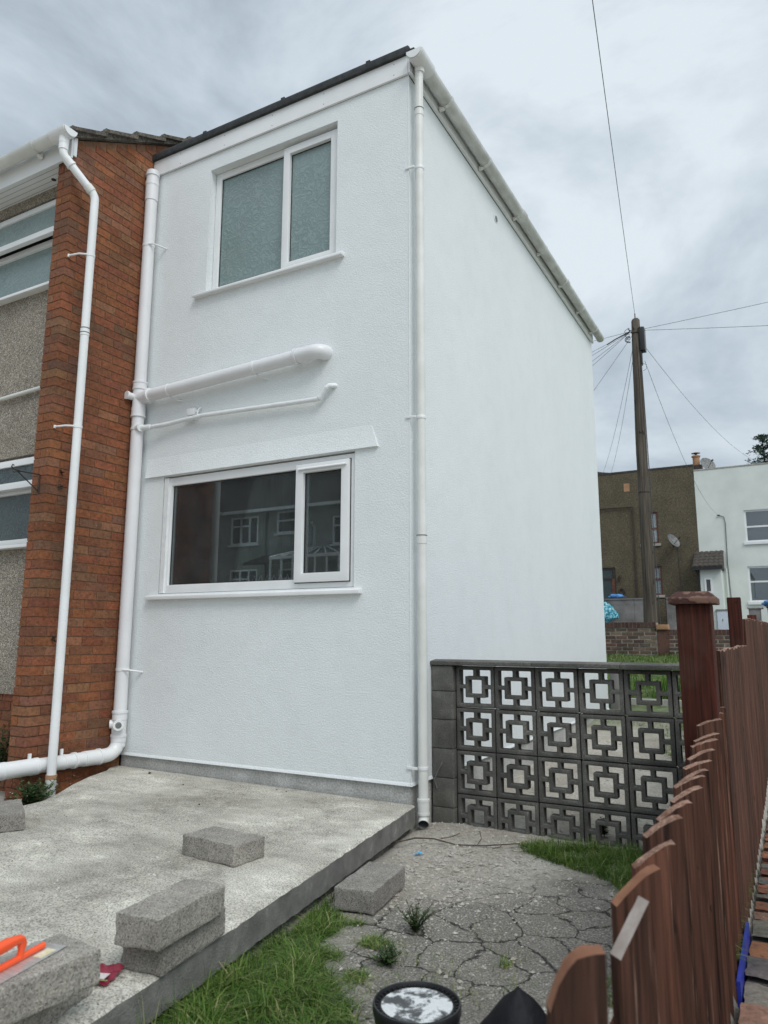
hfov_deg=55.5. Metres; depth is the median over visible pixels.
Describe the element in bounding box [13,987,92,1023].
concrete block
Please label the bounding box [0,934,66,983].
plastering float
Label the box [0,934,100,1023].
concrete block
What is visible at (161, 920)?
concrete block
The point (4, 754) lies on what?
weed
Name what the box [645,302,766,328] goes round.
overhead cable
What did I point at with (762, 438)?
conifer tree
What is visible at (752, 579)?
window
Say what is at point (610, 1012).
paving piece
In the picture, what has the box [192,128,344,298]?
window
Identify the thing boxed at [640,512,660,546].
window
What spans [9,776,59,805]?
weed
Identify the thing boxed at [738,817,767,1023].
brick path
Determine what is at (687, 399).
overhead cable
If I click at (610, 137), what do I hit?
overhead cable
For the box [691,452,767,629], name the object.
cream white house
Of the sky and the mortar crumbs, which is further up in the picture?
the sky
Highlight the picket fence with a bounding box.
[546,591,767,1023]
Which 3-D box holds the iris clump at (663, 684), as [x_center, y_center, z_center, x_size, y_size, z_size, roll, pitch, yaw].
[4.307,2.499,10.828,0.597,0.503,0.539,-8,-13,39]
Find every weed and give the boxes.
[0,721,10,781]
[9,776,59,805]
[366,938,403,965]
[396,898,434,931]
[600,817,611,836]
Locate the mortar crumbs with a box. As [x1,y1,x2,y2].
[0,772,391,1004]
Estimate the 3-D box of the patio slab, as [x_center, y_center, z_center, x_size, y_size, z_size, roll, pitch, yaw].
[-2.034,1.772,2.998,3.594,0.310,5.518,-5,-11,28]
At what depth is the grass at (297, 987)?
2.76 m
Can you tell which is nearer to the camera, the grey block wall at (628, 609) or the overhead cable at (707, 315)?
the overhead cable at (707, 315)
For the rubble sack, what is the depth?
2.06 m
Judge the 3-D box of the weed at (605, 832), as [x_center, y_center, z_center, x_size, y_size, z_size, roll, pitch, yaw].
[1.458,2.085,4.856,0.107,0.141,0.114,5,-11,-27]
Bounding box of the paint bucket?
[373,981,461,1023]
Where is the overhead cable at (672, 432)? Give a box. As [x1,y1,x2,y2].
[645,362,717,514]
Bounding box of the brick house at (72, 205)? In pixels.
[0,124,192,802]
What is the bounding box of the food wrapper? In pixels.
[100,963,123,985]
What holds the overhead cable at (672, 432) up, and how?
attached to the telegraph pole
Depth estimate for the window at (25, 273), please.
6.88 m
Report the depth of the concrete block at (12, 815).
4.19 m
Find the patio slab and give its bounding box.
[0,765,414,1023]
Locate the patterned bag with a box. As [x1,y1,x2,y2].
[604,602,618,622]
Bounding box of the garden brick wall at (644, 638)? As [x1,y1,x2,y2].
[605,622,729,655]
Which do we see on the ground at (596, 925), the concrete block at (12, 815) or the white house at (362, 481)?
the white house at (362, 481)
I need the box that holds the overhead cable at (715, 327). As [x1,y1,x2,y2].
[659,325,767,329]
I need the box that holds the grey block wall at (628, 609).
[604,597,676,629]
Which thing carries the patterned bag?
on the pavement
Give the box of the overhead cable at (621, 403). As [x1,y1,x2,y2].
[603,354,631,471]
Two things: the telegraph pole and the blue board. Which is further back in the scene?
the telegraph pole
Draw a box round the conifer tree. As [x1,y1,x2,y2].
[743,434,767,463]
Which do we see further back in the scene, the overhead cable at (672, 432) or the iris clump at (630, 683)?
the overhead cable at (672, 432)
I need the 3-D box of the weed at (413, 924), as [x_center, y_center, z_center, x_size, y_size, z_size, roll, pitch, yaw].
[0.146,1.796,3.234,0.180,0.137,0.123,0,-10,-2]
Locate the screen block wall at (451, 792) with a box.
[430,659,685,848]
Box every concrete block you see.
[0,799,24,832]
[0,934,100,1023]
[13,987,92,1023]
[114,879,224,951]
[122,906,225,975]
[182,826,264,866]
[334,862,404,914]
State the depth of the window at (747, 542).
31.19 m
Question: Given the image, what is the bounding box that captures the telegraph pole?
[607,314,660,623]
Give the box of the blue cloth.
[608,594,624,598]
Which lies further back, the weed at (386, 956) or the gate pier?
the gate pier
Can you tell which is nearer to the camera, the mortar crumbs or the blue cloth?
the mortar crumbs
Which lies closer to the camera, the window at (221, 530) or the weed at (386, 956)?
the weed at (386, 956)
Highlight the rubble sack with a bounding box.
[480,986,546,1023]
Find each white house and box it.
[0,45,609,830]
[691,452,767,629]
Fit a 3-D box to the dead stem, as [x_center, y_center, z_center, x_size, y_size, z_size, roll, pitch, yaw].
[0.450,2.061,4.615,0.805,0.066,0.225,-1,-10,4]
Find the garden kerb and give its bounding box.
[608,697,681,706]
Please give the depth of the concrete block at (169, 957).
2.50 m
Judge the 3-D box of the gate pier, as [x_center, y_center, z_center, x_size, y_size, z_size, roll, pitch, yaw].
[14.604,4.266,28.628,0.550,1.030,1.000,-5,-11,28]
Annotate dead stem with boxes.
[391,831,519,848]
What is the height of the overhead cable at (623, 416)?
1.017 m
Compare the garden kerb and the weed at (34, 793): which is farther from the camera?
the garden kerb
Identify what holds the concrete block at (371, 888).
on the ground at (596, 925)
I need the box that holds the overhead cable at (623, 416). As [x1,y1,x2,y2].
[610,367,631,474]
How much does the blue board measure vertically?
0.200 m
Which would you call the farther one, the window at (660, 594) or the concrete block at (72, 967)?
the window at (660, 594)
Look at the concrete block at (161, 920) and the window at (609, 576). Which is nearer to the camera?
the concrete block at (161, 920)
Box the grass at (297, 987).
[99,649,759,1023]
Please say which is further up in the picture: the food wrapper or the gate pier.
the gate pier
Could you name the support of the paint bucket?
on the ground at (596, 925)
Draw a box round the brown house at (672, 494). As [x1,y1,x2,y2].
[597,464,700,623]
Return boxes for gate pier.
[747,607,763,620]
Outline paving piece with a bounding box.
[542,1007,612,1023]
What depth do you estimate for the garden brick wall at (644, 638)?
14.73 m
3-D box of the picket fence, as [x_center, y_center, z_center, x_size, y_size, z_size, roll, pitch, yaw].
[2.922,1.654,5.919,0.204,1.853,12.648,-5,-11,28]
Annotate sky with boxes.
[0,0,767,472]
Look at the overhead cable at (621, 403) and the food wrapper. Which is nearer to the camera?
the food wrapper
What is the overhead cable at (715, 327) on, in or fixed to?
attached to the telegraph pole
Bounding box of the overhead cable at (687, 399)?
[646,348,754,460]
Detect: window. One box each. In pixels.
[0,199,55,305]
[0,456,34,549]
[144,453,361,599]
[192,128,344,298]
[602,567,616,598]
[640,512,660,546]
[655,566,664,597]
[744,509,767,544]
[748,566,767,604]
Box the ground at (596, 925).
[0,655,767,1023]
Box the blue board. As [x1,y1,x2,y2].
[736,922,750,1008]
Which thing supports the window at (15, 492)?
in the brick house at (72, 205)
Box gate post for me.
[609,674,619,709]
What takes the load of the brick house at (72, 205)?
on the ground at (596, 925)
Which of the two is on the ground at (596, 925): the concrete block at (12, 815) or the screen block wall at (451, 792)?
the screen block wall at (451, 792)
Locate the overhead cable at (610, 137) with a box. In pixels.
[592,0,634,313]
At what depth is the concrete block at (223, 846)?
3.69 m
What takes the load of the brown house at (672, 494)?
on the ground at (596, 925)
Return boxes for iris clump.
[608,669,636,696]
[652,675,680,697]

